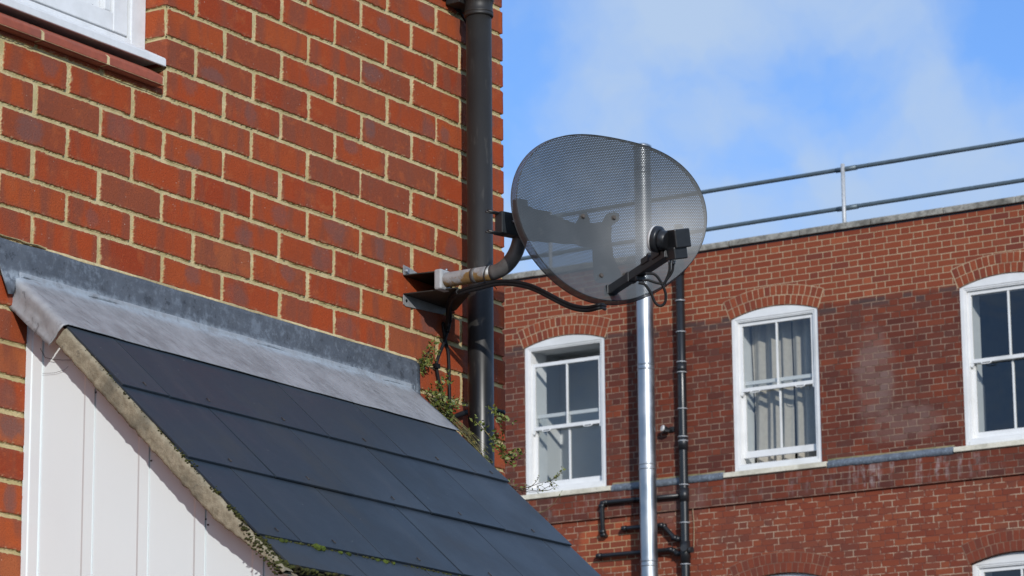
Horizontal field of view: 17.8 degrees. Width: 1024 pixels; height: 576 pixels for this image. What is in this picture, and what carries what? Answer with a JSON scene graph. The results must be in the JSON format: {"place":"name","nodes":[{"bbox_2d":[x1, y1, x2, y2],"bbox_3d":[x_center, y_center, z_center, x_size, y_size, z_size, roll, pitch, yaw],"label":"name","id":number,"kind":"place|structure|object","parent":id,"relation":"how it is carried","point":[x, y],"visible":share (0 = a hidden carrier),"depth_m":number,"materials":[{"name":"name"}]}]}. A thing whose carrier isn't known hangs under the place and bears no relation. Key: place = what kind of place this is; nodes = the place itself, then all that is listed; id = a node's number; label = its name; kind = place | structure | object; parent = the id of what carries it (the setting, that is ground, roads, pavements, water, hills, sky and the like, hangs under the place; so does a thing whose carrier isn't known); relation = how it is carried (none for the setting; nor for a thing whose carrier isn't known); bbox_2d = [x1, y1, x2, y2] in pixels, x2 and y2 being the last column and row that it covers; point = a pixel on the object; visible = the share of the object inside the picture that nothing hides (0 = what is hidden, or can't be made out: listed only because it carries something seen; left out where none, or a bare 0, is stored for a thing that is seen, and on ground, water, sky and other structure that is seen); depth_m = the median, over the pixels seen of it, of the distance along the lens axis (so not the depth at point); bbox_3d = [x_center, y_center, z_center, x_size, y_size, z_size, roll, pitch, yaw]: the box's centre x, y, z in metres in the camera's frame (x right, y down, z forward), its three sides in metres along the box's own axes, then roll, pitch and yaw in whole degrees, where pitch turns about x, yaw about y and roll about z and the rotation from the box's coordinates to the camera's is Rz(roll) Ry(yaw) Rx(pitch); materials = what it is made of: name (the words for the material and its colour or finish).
{"place":"outdoors","nodes":[
{"label":"outdoors","id":0,"kind":"place"},
{"bbox_2d":[499,0,1023,273],"label":"sky","id":1,"kind":"structure","parent":0,"point":[735,92],"materials":[{"name":"blue"}]},
{"label":"ground","id":2,"kind":"structure","parent":0,"visible":0},
{"bbox_2d":[0,0,505,575],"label":"brick house","id":3,"kind":"structure","parent":2,"relation":"on","point":[302,162],"depth_m":7.89,"materials":[{"name":"brick"}]},
{"bbox_2d":[0,0,165,66],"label":"window","id":4,"kind":"structure","parent":3,"relation":"in","point":[116,28],"depth_m":7.53,"materials":[{"name":"white paint"}]},
{"bbox_2d":[0,234,600,575],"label":"lean to porch","id":5,"kind":"object","parent":3,"relation":"attached to","point":[170,430],"visible":1,"depth_m":7.10,"materials":[{"name":"tile"}]},
{"bbox_2d":[454,8,465,23],"bbox_3d":[-0.183,-0.424,8.602,0.011,1.222,0.297,-9,-16,33],"label":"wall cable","id":6,"kind":"object","parent":3,"relation":"attached to","point":[460,13],"depth_m":8.75,"materials":[{"name":"black plastic"}]},
{"bbox_2d":[446,0,494,466],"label":"drainpipe","id":7,"kind":"object","parent":3,"relation":"attached to","point":[478,15],"visible":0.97,"depth_m":8.55,"materials":[{"name":"black plastic"}]},
{"bbox_2d":[453,407,505,419],"bbox_3d":[-0.095,0.345,8.628,0.162,0.079,0.362,0,-13,-4],"label":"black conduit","id":8,"kind":"object","parent":3,"relation":"attached to","point":[464,413],"visible":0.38,"depth_m":8.49,"materials":[{"name":"black plastic"}]},
{"bbox_2d":[403,134,706,313],"bbox_3d":[0.137,-0.123,8.177,0.922,0.519,0.508,-9,-15,32],"label":"satellite dish","id":9,"kind":"object","parent":3,"relation":"attached to","point":[522,223],"visible":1,"depth_m":8.18,"materials":[{"name":"paint"}]},
{"bbox_2d":[433,279,606,421],"bbox_3d":[0.038,0.136,8.222,0.664,0.305,0.195,-13,-18,42],"label":"twin cable","id":10,"kind":"object","parent":9,"relation":"attached to","point":[446,324],"visible":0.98,"depth_m":8.24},
{"bbox_2d":[419,335,565,513],"bbox_3d":[-0.033,1.782,7.954,0.425,3.428,0.103,-6,-14,24],"label":"climbing plant","id":11,"kind":"object","parent":2,"relation":"on","point":[438,405],"visible":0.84,"depth_m":8.32,"materials":[{"name":"green plant"}]},
{"bbox_2d":[502,195,1023,575],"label":"brick building","id":12,"kind":"structure","parent":2,"relation":"on","point":[855,398],"depth_m":38.08,"materials":[{"name":"brick"}]},
{"bbox_2d":[522,335,610,499],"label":"sash window","id":13,"kind":"structure","parent":12,"relation":"in","point":[565,375],"depth_m":40.24,"materials":[{"name":"white paint"}]},
{"bbox_2d":[595,226,693,575],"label":"soil pipe","id":14,"kind":"object","parent":12,"relation":"attached to","point":[683,538],"visible":0.98,"depth_m":38.63,"materials":[{"name":"black plastic"}]},
{"bbox_2d":[633,143,657,575],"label":"steel flue","id":15,"kind":"object","parent":12,"relation":"attached to","point":[647,445],"visible":0.65,"depth_m":38.61,"materials":[{"name":"silver metal"}]},
{"bbox_2d":[660,425,674,433],"bbox_3d":[1.847,1.675,38.771,0.170,0.093,0.090,5,-14,-20],"label":"wall lamp","id":16,"kind":"object","parent":12,"relation":"attached to","point":[664,429],"visible":1,"depth_m":38.75,"materials":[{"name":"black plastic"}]},
{"bbox_2d":[520,138,1023,267],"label":"roof railing","id":17,"kind":"object","parent":12,"relation":"on","point":[842,170],"visible":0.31,"depth_m":38.47,"materials":[{"name":"grey metal"}]},
{"bbox_2d":[723,305,827,477],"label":"sash window","id":18,"kind":"structure","parent":12,"relation":"in","point":[775,349],"depth_m":38.43,"materials":[{"name":"white paint"}]},
{"bbox_2d":[771,573,816,575],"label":"sash window","id":19,"kind":"structure","parent":12,"relation":"in","point":[789,574],"depth_m":37.65,"materials":[{"name":"white paint"}]},
{"bbox_2d":[953,272,1023,452],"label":"sash window","id":20,"kind":"structure","parent":12,"relation":"in","point":[991,308],"depth_m":37.37,"materials":[{"name":"white paint"}]},
{"bbox_2d":[972,552,1023,575],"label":"sash window","id":21,"kind":"structure","parent":12,"relation":"in","point":[1010,564],"depth_m":36.35,"materials":[{"name":"white paint"}]}
]}

